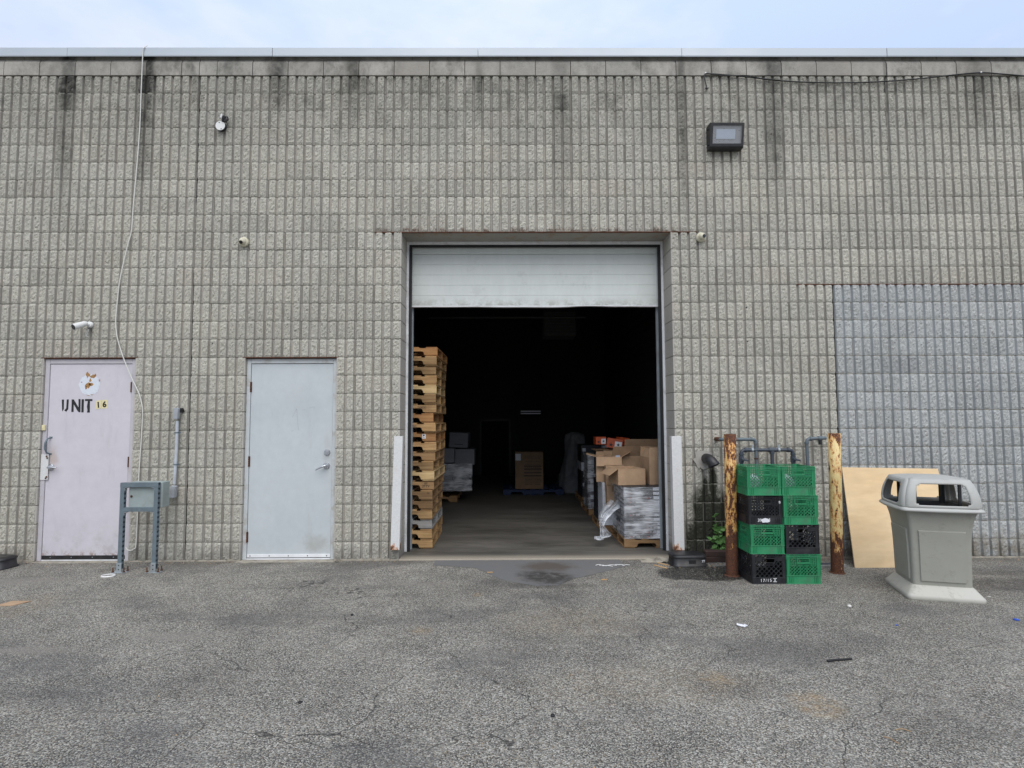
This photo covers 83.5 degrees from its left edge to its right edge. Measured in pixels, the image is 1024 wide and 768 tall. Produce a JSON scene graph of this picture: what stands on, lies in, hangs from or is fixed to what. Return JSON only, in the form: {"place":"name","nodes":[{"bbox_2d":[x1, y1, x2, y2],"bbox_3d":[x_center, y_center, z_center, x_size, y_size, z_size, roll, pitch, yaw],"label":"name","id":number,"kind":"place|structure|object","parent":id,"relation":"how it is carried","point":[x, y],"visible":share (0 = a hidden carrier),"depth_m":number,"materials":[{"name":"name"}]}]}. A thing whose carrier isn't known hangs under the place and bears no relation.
{"place":"outdoors","nodes":[
{"label":"outdoors","id":0,"kind":"place"},
{"bbox_2d":[413,307,604,474],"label":"wall back","id":1,"kind":"structure","parent":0,"point":[484,372],"depth_m":15.92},
{"bbox_2d":[479,419,510,475],"bbox_3d":[-0.463,1.739,15.758,0.856,1.534,0.058,0,-4,0],"label":"back door","id":2,"kind":"structure","parent":1,"relation":"attached to","point":[495,446],"depth_m":15.75,"materials":[{"name":"black"}]},
{"bbox_2d":[0,558,1023,767],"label":"asphalt yard","id":3,"kind":"structure","parent":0,"point":[83,665],"depth_m":3.52,"materials":[{"name":"grey asphalt"}]},
{"bbox_2d":[0,554,18,570],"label":"bait station","id":4,"kind":"object","parent":3,"relation":"on","point":[8,561],"visible":1,"depth_m":5.99,"materials":[{"name":"black plastic"}]},
{"bbox_2d":[0,601,30,605],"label":"cardboard scrap","id":5,"kind":"object","parent":3,"relation":"on","point":[11,603],"visible":1,"depth_m":4.80,"materials":[{"name":"beige cardboard"}]},
{"bbox_2d":[101,574,115,576],"bbox_3d":[-3.990,1.892,5.665,0.124,0.011,0.099,1,-4,-12],"label":"tape ring","id":6,"kind":"object","parent":3,"relation":"on","point":[112,575],"visible":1,"depth_m":5.66,"materials":[{"name":"white plastic"}]},
{"bbox_2d":[111,482,163,572],"bbox_3d":[-3.797,1.457,5.836,0.484,0.902,0.090,0,-4,0],"label":"strut stand","id":7,"kind":"object","parent":3,"relation":"on","point":[124,509],"visible":1,"depth_m":5.83,"materials":[{"name":"metal"}]},
{"bbox_2d":[129,481,169,507],"bbox_3d":[-3.759,1.141,5.936,0.344,0.260,0.150,0,-4,0],"label":"electrical box","id":8,"kind":"object","parent":7,"relation":"attached to","point":[141,496],"visible":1,"depth_m":5.88,"materials":[{"name":"metal"}]},
{"bbox_2d":[0,47,1023,562],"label":"warehouse building","id":9,"kind":"structure","parent":3,"relation":"on","point":[850,267],"depth_m":6.50,"materials":[{"name":"concrete"}]},
{"bbox_2d":[71,321,93,336],"bbox_3d":[-4.729,-0.611,6.305,0.074,0.177,0.206,-2,-4,22],"label":"bullet camera","id":10,"kind":"object","parent":9,"relation":"attached to","point":[78,325],"visible":1,"depth_m":6.29,"materials":[{"name":"white plastic"}]},
{"bbox_2d":[40,364,131,559],"bbox_3d":[-4.712,0.848,6.331,0.969,2.143,0.112,0,-4,0],"label":"steel door","id":11,"kind":"structure","parent":9,"relation":"in","point":[84,466],"depth_m":6.34,"materials":[{"name":"purple paint"}]},
{"bbox_2d":[115,45,147,550],"bbox_3d":[-4.245,-1.052,6.409,0.348,5.743,0.080,0,-4,0],"label":"hanging cable","id":12,"kind":"object","parent":9,"relation":"hanging from","point":[119,286],"visible":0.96,"depth_m":6.41,"materials":[{"name":"grey plastic"}]},
{"bbox_2d":[169,408,183,497],"bbox_3d":[-3.715,0.751,6.276,0.192,0.981,0.090,0,-4,0],"label":"electrical conduit","id":13,"kind":"object","parent":9,"relation":"attached to","point":[174,488],"visible":0.92,"depth_m":6.25,"materials":[{"name":"grey plastic"}]},
{"bbox_2d":[215,114,228,131],"bbox_3d":[-3.291,-2.966,6.507,0.148,0.173,0.083,0,-4,0],"label":"security light","id":14,"kind":"object","parent":9,"relation":"attached to","point":[221,126],"visible":1,"depth_m":6.50,"materials":[{"name":"plastic"}]},
{"bbox_2d":[238,237,248,246],"bbox_3d":[-3.021,-1.601,6.424,0.112,0.112,0.086,0,-4,0],"label":"dome camera","id":15,"kind":"object","parent":9,"relation":"attached to","point":[243,241],"visible":1,"depth_m":6.43,"materials":[{"name":"beige plastic"}]},
{"bbox_2d":[246,364,333,557],"bbox_3d":[-2.450,0.840,6.362,0.965,2.139,0.113,0,-4,0],"label":"steel door","id":16,"kind":"structure","parent":9,"relation":"in","point":[290,459],"depth_m":6.37,"materials":[{"name":"blue paint"}]},
{"bbox_2d":[390,436,403,549],"bbox_3d":[-1.252,1.183,6.263,0.121,1.222,0.095,0,-4,0],"label":"corner guard","id":17,"kind":"object","parent":9,"relation":"attached to","point":[397,489],"visible":1,"depth_m":6.22,"materials":[{"name":"white paint"}]},
{"bbox_2d":[412,247,657,307],"bbox_3d":[0.274,-1.298,6.889,2.988,0.768,0.050,0,-4,0],"label":"overhead door","id":18,"kind":"structure","parent":9,"relation":"in","point":[586,276],"depth_m":6.87,"materials":[{"name":"paint"}]},
{"bbox_2d":[669,436,684,549],"bbox_3d":[1.806,1.187,6.279,0.115,1.228,0.095,0,-4,0],"label":"corner guard","id":19,"kind":"object","parent":9,"relation":"attached to","point":[677,510],"visible":1,"depth_m":6.24,"materials":[{"name":"white paint"}]},
{"bbox_2d":[696,232,705,241],"bbox_3d":[2.139,-1.661,6.457,0.112,0.112,0.086,0,-4,0],"label":"dome camera","id":20,"kind":"object","parent":9,"relation":"attached to","point":[700,236],"visible":1,"depth_m":6.46,"materials":[{"name":"beige plastic"}]},
{"bbox_2d":[693,450,719,468],"bbox_3d":[2.120,0.832,6.243,0.235,0.212,0.240,0,-4,0],"label":"drain pipe","id":21,"kind":"object","parent":9,"relation":"attached to","point":[704,459],"visible":1,"depth_m":6.32,"materials":[{"name":"metal"}]},
{"bbox_2d":[706,122,744,151],"bbox_3d":[2.418,-2.801,6.495,0.408,0.276,0.150,0,-4,0],"label":"wall light","id":22,"kind":"object","parent":9,"relation":"attached to","point":[724,136],"visible":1,"depth_m":6.46,"materials":[{"name":"black plastic"}]},
{"bbox_2d":[714,437,760,555],"bbox_3d":[2.451,1.236,6.241,0.416,1.314,0.213,0,-4,0],"label":"vent pipe","id":23,"kind":"object","parent":9,"relation":"attached to","point":[754,440],"visible":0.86,"depth_m":6.18,"materials":[{"name":"grey metal"}]},
{"bbox_2d":[804,436,826,557],"bbox_3d":[3.293,1.228,6.245,0.258,1.324,0.215,0,-4,0],"label":"vent pipe","id":24,"kind":"object","parent":9,"relation":"attached to","point":[818,438],"visible":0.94,"depth_m":6.18,"materials":[{"name":"grey metal"}]},
{"bbox_2d":[704,71,1023,89],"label":"roof cable","id":25,"kind":"object","parent":9,"relation":"attached to","point":[746,76],"visible":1,"depth_m":6.60,"materials":[{"name":"black plastic"}]},
{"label":"ceiling","id":26,"kind":"structure","parent":9,"relation":"attached to","visible":0},
{"bbox_2d":[520,308,540,414],"bbox_3d":[0.482,-0.960,15.087,0.560,3.530,0.073,0,-4,0],"label":"tube light","id":27,"kind":"object","parent":26,"relation":"hanging from","point":[530,412],"visible":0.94,"depth_m":15.01,"materials":[{"name":"grey"}]},
{"bbox_2d":[542,308,575,339],"bbox_3d":[0.821,-1.926,10.157,0.560,2.229,0.520,0,-4,0],"label":"unit heater","id":28,"kind":"object","parent":26,"relation":"hanging from","point":[558,328],"visible":0.81,"depth_m":9.86,"materials":[{"name":"grey metal"}]},
{"bbox_2d":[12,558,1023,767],"bbox_3d":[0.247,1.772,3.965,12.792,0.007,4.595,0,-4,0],"label":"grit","id":29,"kind":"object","parent":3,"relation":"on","point":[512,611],"visible":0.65,"depth_m":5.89,"materials":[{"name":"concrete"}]},
{"bbox_2d":[433,560,622,585],"bbox_3d":[0.170,1.889,5.760,2.009,0.003,0.982,0,-4,0],"label":"asphalt patch","id":30,"kind":"object","parent":3,"relation":"on","point":[543,572],"visible":1,"depth_m":5.89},
{"bbox_2d":[597,564,627,565],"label":"plastic shreds","id":31,"kind":"object","parent":30,"relation":"on","point":[611,564],"visible":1,"depth_m":6.01,"materials":[{"name":"white plastic"}]},
{"bbox_2d":[639,556,668,562],"bbox_3d":[1.591,1.886,6.186,0.420,0.047,0.140,0,-4,0],"label":"broken concrete","id":32,"kind":"object","parent":3,"relation":"on","point":[659,559],"visible":0.69,"depth_m":6.17,"materials":[{"name":"beige concrete"}]},
{"bbox_2d":[667,551,706,566],"bbox_3d":[1.849,1.845,6.062,0.383,0.120,0.262,0,-4,-2],"label":"bait station","id":33,"kind":"object","parent":3,"relation":"on","point":[686,559],"visible":1,"depth_m":5.95,"materials":[{"name":"black plastic"}]},
{"bbox_2d":[705,557,725,562],"bbox_3d":[2.201,1.882,6.175,0.270,0.058,0.100,0,-4,-2],"label":"brick","id":34,"kind":"object","parent":3,"relation":"on","point":[714,559],"visible":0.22,"depth_m":6.12,"materials":[{"name":"brown brick"}]},
{"bbox_2d":[703,549,724,556],"bbox_3d":[2.206,1.823,6.179,0.260,0.058,0.100,0,-4,3],"label":"brick","id":35,"kind":"object","parent":34,"relation":"on","point":[713,553],"visible":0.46,"depth_m":6.13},
{"bbox_2d":[707,513,724,549],"bbox_3d":[2.277,1.666,6.255,0.324,0.510,0.056,0,-4,0],"label":"weed","id":36,"kind":"object","parent":3,"relation":"on","point":[717,539],"visible":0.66,"depth_m":6.25,"materials":[{"name":"green plant"}]},
{"bbox_2d":[724,434,739,576],"bbox_3d":[2.153,1.197,5.659,0.149,1.400,0.152,0,-4,0],"label":"bollard","id":37,"kind":"object","parent":3,"relation":"on","point":[731,525],"visible":0.96,"depth_m":5.62,"materials":[{"name":"metal"}]},
{"bbox_2d":[738,547,786,583],"bbox_3d":[2.388,1.732,5.490,0.329,0.269,0.329,0,-4,-1],"label":"milk crate","id":38,"kind":"object","parent":3,"relation":"on","point":[751,573],"visible":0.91,"depth_m":5.34,"materials":[{"name":"black plastic"}]},
{"bbox_2d":[737,520,784,553],"bbox_3d":[2.384,1.461,5.512,0.329,0.269,0.329,0,-4,0],"label":"milk crate","id":39,"kind":"object","parent":38,"relation":"on","point":[772,541],"visible":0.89,"depth_m":5.36,"materials":[{"name":"green plastic"}]},
{"bbox_2d":[737,492,782,524],"bbox_3d":[2.376,1.192,5.537,0.329,0.269,0.331,0,-4,-1],"label":"milk crate","id":40,"kind":"object","parent":39,"relation":"on","point":[771,513],"visible":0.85,"depth_m":5.38,"materials":[{"name":"black plastic"}]},
{"bbox_2d":[736,464,781,495],"bbox_3d":[2.371,0.922,5.545,0.329,0.269,0.329,0,-4,1],"label":"milk crate","id":41,"kind":"object","parent":40,"relation":"on","point":[770,484],"visible":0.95,"depth_m":5.39,"materials":[{"name":"green plastic"}]},
{"bbox_2d":[750,474,759,486],"bbox_3d":[2.310,0.955,5.486,0.160,0.186,0.125,0,-4,0],"label":"plastic bag","id":42,"kind":"object","parent":41,"relation":"in","point":[753,480],"visible":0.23,"depth_m":5.44,"materials":[{"name":"plastic"}]},
{"bbox_2d":[739,445,800,560],"bbox_3d":[2.769,1.274,6.207,0.641,1.230,0.219,0,-4,0],"label":"pipe manifold","id":43,"kind":"object","parent":3,"relation":"on","point":[773,450],"visible":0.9,"depth_m":6.17,"materials":[{"name":"grey metal"}]},
{"bbox_2d":[725,563,846,567],"bbox_3d":[2.839,1.883,5.953,1.233,0.022,0.090,0,-4,0],"label":"loose board","id":44,"kind":"object","parent":3,"relation":"on","point":[799,565],"visible":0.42,"depth_m":5.91,"materials":[{"name":"grey wood"}]},
{"bbox_2d":[773,554,821,583],"bbox_3d":[2.710,1.730,5.483,0.329,0.269,0.329,0,-4,0],"label":"milk crate","id":45,"kind":"object","parent":3,"relation":"on","point":[807,570],"visible":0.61,"depth_m":5.33,"materials":[{"name":"green plastic"}]},
{"bbox_2d":[775,525,819,553],"bbox_3d":[2.707,1.460,5.511,0.329,0.269,0.329,0,-4,-1],"label":"milk crate","id":46,"kind":"object","parent":45,"relation":"on","point":[801,545],"visible":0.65,"depth_m":5.35,"materials":[{"name":"black plastic"}]},
{"bbox_2d":[773,495,818,524],"bbox_3d":[2.704,1.190,5.522,0.329,0.269,0.329,0,-4,0],"label":"milk crate","id":47,"kind":"object","parent":46,"relation":"on","point":[805,512],"visible":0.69,"depth_m":5.37,"materials":[{"name":"green plastic"}]},
{"bbox_2d":[766,464,815,494],"bbox_3d":[2.690,0.921,5.548,0.329,0.269,0.329,0,-4,-1],"label":"milk crate","id":48,"kind":"object","parent":47,"relation":"on","point":[804,483],"visible":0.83,"depth_m":5.39,"materials":[{"name":"green plastic"}]},
{"bbox_2d":[785,474,794,486],"bbox_3d":[2.624,0.953,5.484,0.160,0.186,0.127,0,-4,0],"label":"plastic bag","id":49,"kind":"object","parent":48,"relation":"in","point":[788,480],"visible":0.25,"depth_m":5.43,"materials":[{"name":"white plastic"}]},
{"bbox_2d":[828,433,845,574],"bbox_3d":[3.234,1.197,5.743,0.150,1.403,0.145,-3,-4,36],"label":"bollard","id":50,"kind":"object","parent":3,"relation":"on","point":[835,505],"visible":0.96,"depth_m":5.71,"materials":[{"name":"metal"}]},
{"bbox_2d":[827,658,851,661],"bbox_3d":[2.066,1.740,3.619,0.174,0.016,0.018,1,-4,-11],"label":"black rod","id":51,"kind":"object","parent":3,"relation":"on","point":[837,659],"visible":1,"depth_m":3.62,"materials":[{"name":"rubber"}]},
{"bbox_2d":[842,467,938,567],"bbox_3d":[4.112,1.404,6.114,1.181,1.000,0.379,0,-4,0],"label":"plywood sheet","id":52,"kind":"object","parent":3,"relation":"on","point":[870,527],"visible":0.43,"depth_m":6.13,"materials":[{"name":"beige wood"}]},
{"bbox_2d":[879,474,986,604],"bbox_3d":[3.702,1.321,5.080,0.662,1.029,0.662,-1,-4,16],"label":"litter bin","id":53,"kind":"object","parent":3,"relation":"on","point":[932,541],"visible":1,"depth_m":4.87,"materials":[{"name":"grey plastic"}]},
{"bbox_2d":[0,0,1023,47],"label":"sky","id":54,"kind":"structure","parent":0,"point":[23,23],"materials":[{"name":"blue"}]},
{"bbox_2d":[399,475,668,560],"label":"warehouse floor","id":55,"kind":"structure","parent":0,"point":[484,518],"depth_m":7.79,"materials":[{"name":"concrete"}]},
{"bbox_2d":[412,525,441,548],"bbox_3d":[-1.550,1.915,7.244,1.219,0.113,1.018,0,-4,-1],"label":"pallet","id":56,"kind":"object","parent":55,"relation":"on","point":[426,543],"visible":0.2,"depth_m":6.75,"materials":[{"name":"brown wood"}]},
{"bbox_2d":[412,516,442,538],"bbox_3d":[-1.549,1.801,7.246,1.219,0.113,1.018,0,-4,0],"label":"pallet","id":57,"kind":"object","parent":56,"relation":"on","point":[425,533],"visible":0.18,"depth_m":6.75,"materials":[{"name":"brown wood"}]},
{"bbox_2d":[404,507,442,528],"bbox_3d":[-1.551,1.689,7.265,1.219,0.113,1.023,0,-4,0],"label":"pallet","id":58,"kind":"object","parent":57,"relation":"on","point":[426,524],"visible":0.15,"depth_m":6.77,"materials":[{"name":"grey wood"}]},
{"bbox_2d":[412,499,441,519],"bbox_3d":[-1.556,1.574,7.257,1.219,0.113,1.021,0,-4,-1],"label":"pallet","id":59,"kind":"object","parent":58,"relation":"on","point":[425,514],"visible":0.13,"depth_m":6.76,"materials":[{"name":"brown wood"}]},
{"bbox_2d":[404,490,442,509],"bbox_3d":[-1.550,1.462,7.282,1.219,0.113,1.024,0,-4,0],"label":"pallet","id":60,"kind":"object","parent":59,"relation":"on","point":[427,504],"visible":0.22,"depth_m":6.78,"materials":[{"name":"brown wood"}]},
{"bbox_2d":[412,481,442,499],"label":"pallet","id":61,"kind":"object","parent":60,"relation":"on","point":[427,494],"visible":0.14,"depth_m":6.77,"materials":[{"name":"brown wood"}]},
{"bbox_2d":[413,474,443,489],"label":"pallet","id":62,"kind":"object","parent":61,"relation":"on","point":[430,485],"visible":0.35,"depth_m":6.79,"materials":[{"name":"brown wood"}]},
{"bbox_2d":[412,465,444,480],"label":"pallet","id":63,"kind":"object","parent":62,"relation":"on","point":[431,475],"visible":0.24,"depth_m":6.78,"materials":[{"name":"brown wood"}]},
{"bbox_2d":[413,456,443,470],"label":"pallet","id":64,"kind":"object","parent":63,"relation":"on","point":[423,465],"visible":0.21,"depth_m":6.80,"materials":[{"name":"brown wood"}]},
{"bbox_2d":[413,448,443,460],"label":"pallet","id":65,"kind":"object","parent":64,"relation":"on","point":[428,456],"visible":0.25,"depth_m":6.83,"materials":[{"name":"brown wood"}]},
{"bbox_2d":[413,439,444,451],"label":"pallet","id":66,"kind":"object","parent":65,"relation":"on","point":[432,446],"visible":0.22,"depth_m":6.82,"materials":[{"name":"brown wood"}]},
{"bbox_2d":[413,431,444,441],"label":"pallet","id":67,"kind":"object","parent":66,"relation":"on","point":[431,436],"visible":0.26,"depth_m":6.84,"materials":[{"name":"orange wood"}]},
{"bbox_2d":[413,423,445,431],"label":"pallet","id":68,"kind":"object","parent":67,"relation":"on","point":[433,427],"visible":0.33,"depth_m":6.81,"materials":[{"name":"brown wood"}]},
{"bbox_2d":[413,413,442,422],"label":"pallet","id":69,"kind":"object","parent":68,"relation":"on","point":[429,418],"visible":0.3,"depth_m":6.83,"materials":[{"name":"orange wood"}]},
{"bbox_2d":[413,404,445,413],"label":"pallet","id":70,"kind":"object","parent":69,"relation":"on","point":[434,408],"visible":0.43,"depth_m":6.86,"materials":[{"name":"brown wood"}]},
{"bbox_2d":[413,394,444,405],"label":"pallet","id":71,"kind":"object","parent":70,"relation":"on","point":[431,399],"visible":0.23,"depth_m":6.85,"materials":[{"name":"brown wood"}]},
{"bbox_2d":[405,385,444,396],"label":"pallet","id":72,"kind":"object","parent":71,"relation":"on","point":[433,389],"visible":0.23,"depth_m":6.85,"materials":[{"name":"brown wood"}]},
{"bbox_2d":[405,375,444,388],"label":"pallet","id":73,"kind":"object","parent":72,"relation":"on","point":[428,380],"visible":0.23,"depth_m":6.88,"materials":[{"name":"brown wood"}]},
{"bbox_2d":[413,366,445,380],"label":"pallet","id":74,"kind":"object","parent":73,"relation":"on","point":[430,370],"visible":0.23,"depth_m":6.89,"materials":[{"name":"brown wood"}]},
{"bbox_2d":[413,356,445,372],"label":"pallet","id":75,"kind":"object","parent":74,"relation":"on","point":[436,361],"visible":0.25,"depth_m":6.86,"materials":[{"name":"brown wood"}]},
{"bbox_2d":[413,347,446,364],"bbox_3d":[-1.502,-0.354,7.392,1.219,0.113,1.022,0,-4,0],"label":"pallet","id":76,"kind":"object","parent":75,"relation":"on","point":[434,351],"visible":0.22,"depth_m":6.89,"materials":[{"name":"orange wood"}]},
{"bbox_2d":[415,490,461,501],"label":"pallet","id":77,"kind":"object","parent":55,"relation":"on","point":[455,496],"visible":0.2,"depth_m":10.82,"materials":[{"name":"brown wood"}]},
{"bbox_2d":[442,447,475,491],"bbox_3d":[-0.994,1.600,10.787,0.598,0.796,0.444,0,-4,0],"label":"grey carton load","id":78,"kind":"object","parent":77,"relation":"on","point":[458,474],"visible":0.95,"depth_m":10.60,"materials":[{"name":"white plastic"}]},
{"bbox_2d":[449,432,469,447],"bbox_3d":[-0.986,1.053,10.832,0.352,0.283,0.402,3,-4,2],"label":"grey carton","id":79,"kind":"object","parent":78,"relation":"on","point":[459,439],"visible":1,"depth_m":10.63,"materials":[{"name":"grey cardboard"}]},
{"bbox_2d":[503,484,563,494],"bbox_3d":[0.428,2.216,12.076,1.219,0.112,1.024,0,-4,0],"label":"pallet","id":80,"kind":"object","parent":55,"relation":"on","point":[509,489],"visible":0.7,"depth_m":11.57,"materials":[{"name":"blue plastic"}]},
{"bbox_2d":[515,451,542,488],"bbox_3d":[0.349,1.772,11.897,0.571,0.747,0.517,0,-4,0],"label":"printed carton","id":81,"kind":"object","parent":80,"relation":"on","point":[528,469],"visible":1,"depth_m":11.64,"materials":[{"name":"brown cardboard"}]},
{"bbox_2d":[558,432,584,492],"bbox_3d":[1.325,1.651,12.201,0.688,1.250,0.658,0,-4,0],"label":"sheeted heap","id":82,"kind":"object","parent":55,"relation":"on","point":[568,480],"visible":0.65,"depth_m":11.98,"materials":[{"name":"grey plastic"}]},
{"bbox_2d":[575,490,584,501],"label":"pallet","id":83,"kind":"object","parent":55,"relation":"on","point":[578,496],"visible":0.1,"depth_m":10.86,"materials":[{"name":"brown wood"}]},
{"bbox_2d":[577,444,607,496],"bbox_3d":[1.824,1.597,10.698,1.130,0.936,0.604,0,-4,0],"label":"load","id":84,"kind":"object","parent":83,"relation":"on","point":[582,449],"visible":0.17,"depth_m":10.46},
{"bbox_2d":[581,500,593,515],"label":"pallet","id":85,"kind":"object","parent":55,"relation":"on","point":[588,511],"visible":0.11,"depth_m":9.41,"materials":[{"name":"brown wood"}]},
{"bbox_2d":[583,452,595,508],"bbox_3d":[1.732,1.548,9.285,1.107,0.856,0.530,0,-4,0],"label":"dark load","id":86,"kind":"object","parent":85,"relation":"on","point":[589,475],"visible":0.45,"depth_m":9.08,"materials":[{"name":"white plastic"}]},
{"bbox_2d":[592,513,612,533],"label":"pallet","id":87,"kind":"object","parent":55,"relation":"on","point":[595,520],"visible":0.09,"depth_m":7.89,"materials":[{"name":"brown wood"}]},
{"bbox_2d":[593,477,612,524],"bbox_3d":[1.799,1.646,7.997,1.197,0.619,0.848,0,-4,0],"label":"strapped load","id":88,"kind":"object","parent":87,"relation":"on","point":[599,497],"visible":0.16,"depth_m":7.79,"materials":[{"name":"white plastic"}]},
{"bbox_2d":[594,450,602,473],"bbox_3d":[1.928,1.190,8.652,1.300,0.364,0.600,0,-4,0],"label":"covered carton stack","id":89,"kind":"object","parent":88,"relation":"on","point":[595,462],"visible":0.16,"depth_m":8.77,"materials":[{"name":"black plastic"}]},
{"bbox_2d":[592,447,612,450],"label":"flattened carton","id":90,"kind":"object","parent":89,"relation":"on","point":[599,449],"visible":0.16,"depth_m":8.44,"materials":[{"name":"brown cardboard"}]},
{"bbox_2d":[593,437,605,443],"bbox_3d":[1.289,0.829,8.419,0.152,0.110,0.163,0,-4,-4],"label":"orange box","id":91,"kind":"object","parent":90,"relation":"on","point":[599,440],"visible":1,"depth_m":8.34,"materials":[{"name":"orange cardboard"}]},
{"bbox_2d":[606,437,622,447],"bbox_3d":[1.510,0.871,8.413,0.226,0.137,0.163,8,-2,14],"label":"orange box","id":92,"kind":"object","parent":90,"relation":"on","point":[612,442],"visible":0.81,"depth_m":8.34,"materials":[{"name":"orange cardboard"}]},
{"bbox_2d":[586,451,629,481],"bbox_3d":[1.328,1.127,7.930,0.589,0.402,0.599,-1,-4,8],"label":"open carton","id":93,"kind":"object","parent":88,"relation":"on","point":[601,461],"visible":0.57,"depth_m":7.71,"materials":[{"name":"brown cardboard"}]},
{"bbox_2d":[604,465,622,485],"bbox_3d":[1.353,1.253,7.612,0.240,0.351,0.201,0,-4,0],"label":"carton","id":94,"kind":"object","parent":88,"relation":"on","point":[606,481],"visible":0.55,"depth_m":7.52,"materials":[{"name":"brown cardboard"}]},
{"bbox_2d":[602,446,639,466],"bbox_3d":[1.560,1.094,7.983,0.696,0.472,0.556,0,-4,-5],"label":"open carton","id":95,"kind":"object","parent":88,"relation":"on","point":[632,458],"visible":0.41,"depth_m":7.76,"materials":[{"name":"brown cardboard"}]},
{"bbox_2d":[623,439,657,445],"bbox_3d":[1.866,1.059,8.141,0.885,0.561,0.583,0,-4,4],"label":"open carton","id":96,"kind":"object","parent":88,"relation":"on","point":[641,442],"visible":0.07,"depth_m":7.89,"materials":[{"name":"brown cardboard"}]},
{"bbox_2d":[616,437,629,444],"bbox_3d":[1.624,0.839,8.420,0.141,0.105,0.163,9,-6,-16],"label":"orange box","id":97,"kind":"object","parent":96,"relation":"on","point":[622,438],"visible":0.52,"depth_m":8.34,"materials":[{"name":"orange cardboard"}]},
{"bbox_2d":[611,526,659,547],"bbox_3d":[1.893,1.902,7.169,1.158,0.106,0.839,0,-4,-1],"label":"pallet","id":98,"kind":"object","parent":55,"relation":"on","point":[623,541],"visible":0.26,"depth_m":6.75,"materials":[{"name":"brown wood"}]},
{"bbox_2d":[612,484,668,538],"bbox_3d":[1.800,1.543,7.157,0.971,0.607,0.795,0,-4,0],"label":"wrapped load","id":99,"kind":"object","parent":98,"relation":"on","point":[636,515],"visible":0.59,"depth_m":6.77,"materials":[{"name":"white"}]},
{"bbox_2d":[594,499,619,539],"bbox_3d":[1.210,1.637,7.030,0.244,0.456,0.621,-3,-4,35],"label":"loose film","id":100,"kind":"object","parent":99,"relation":"attached to","point":[615,506],"visible":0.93,"depth_m":7.02,"materials":[{"name":"white plastic"}]},
{"bbox_2d":[605,485,614,504],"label":"carton","id":101,"kind":"object","parent":99,"relation":"on","point":[609,493],"visible":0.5,"depth_m":7.43,"materials":[{"name":"brown cardboard"}]},
{"bbox_2d":[600,466,645,484],"bbox_3d":[1.361,1.141,7.190,0.462,0.198,0.482,0,-4,-9],"label":"open carton","id":102,"kind":"object","parent":99,"relation":"on","point":[625,475],"visible":1,"depth_m":6.97,"materials":[{"name":"brown cardboard"}]},
{"bbox_2d":[640,446,658,484],"bbox_3d":[1.820,1.014,7.191,0.321,0.450,0.340,0,-4,-6],"label":"open carton","id":103,"kind":"object","parent":99,"relation":"on","point":[649,459],"visible":0.43,"depth_m":7.03,"materials":[{"name":"brown cardboard"}]},
{"bbox_2d":[603,274,666,443],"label":"wall","id":104,"kind":"structure","parent":0,"point":[630,385],"depth_m":12.47,"materials":[{"name":"black"}]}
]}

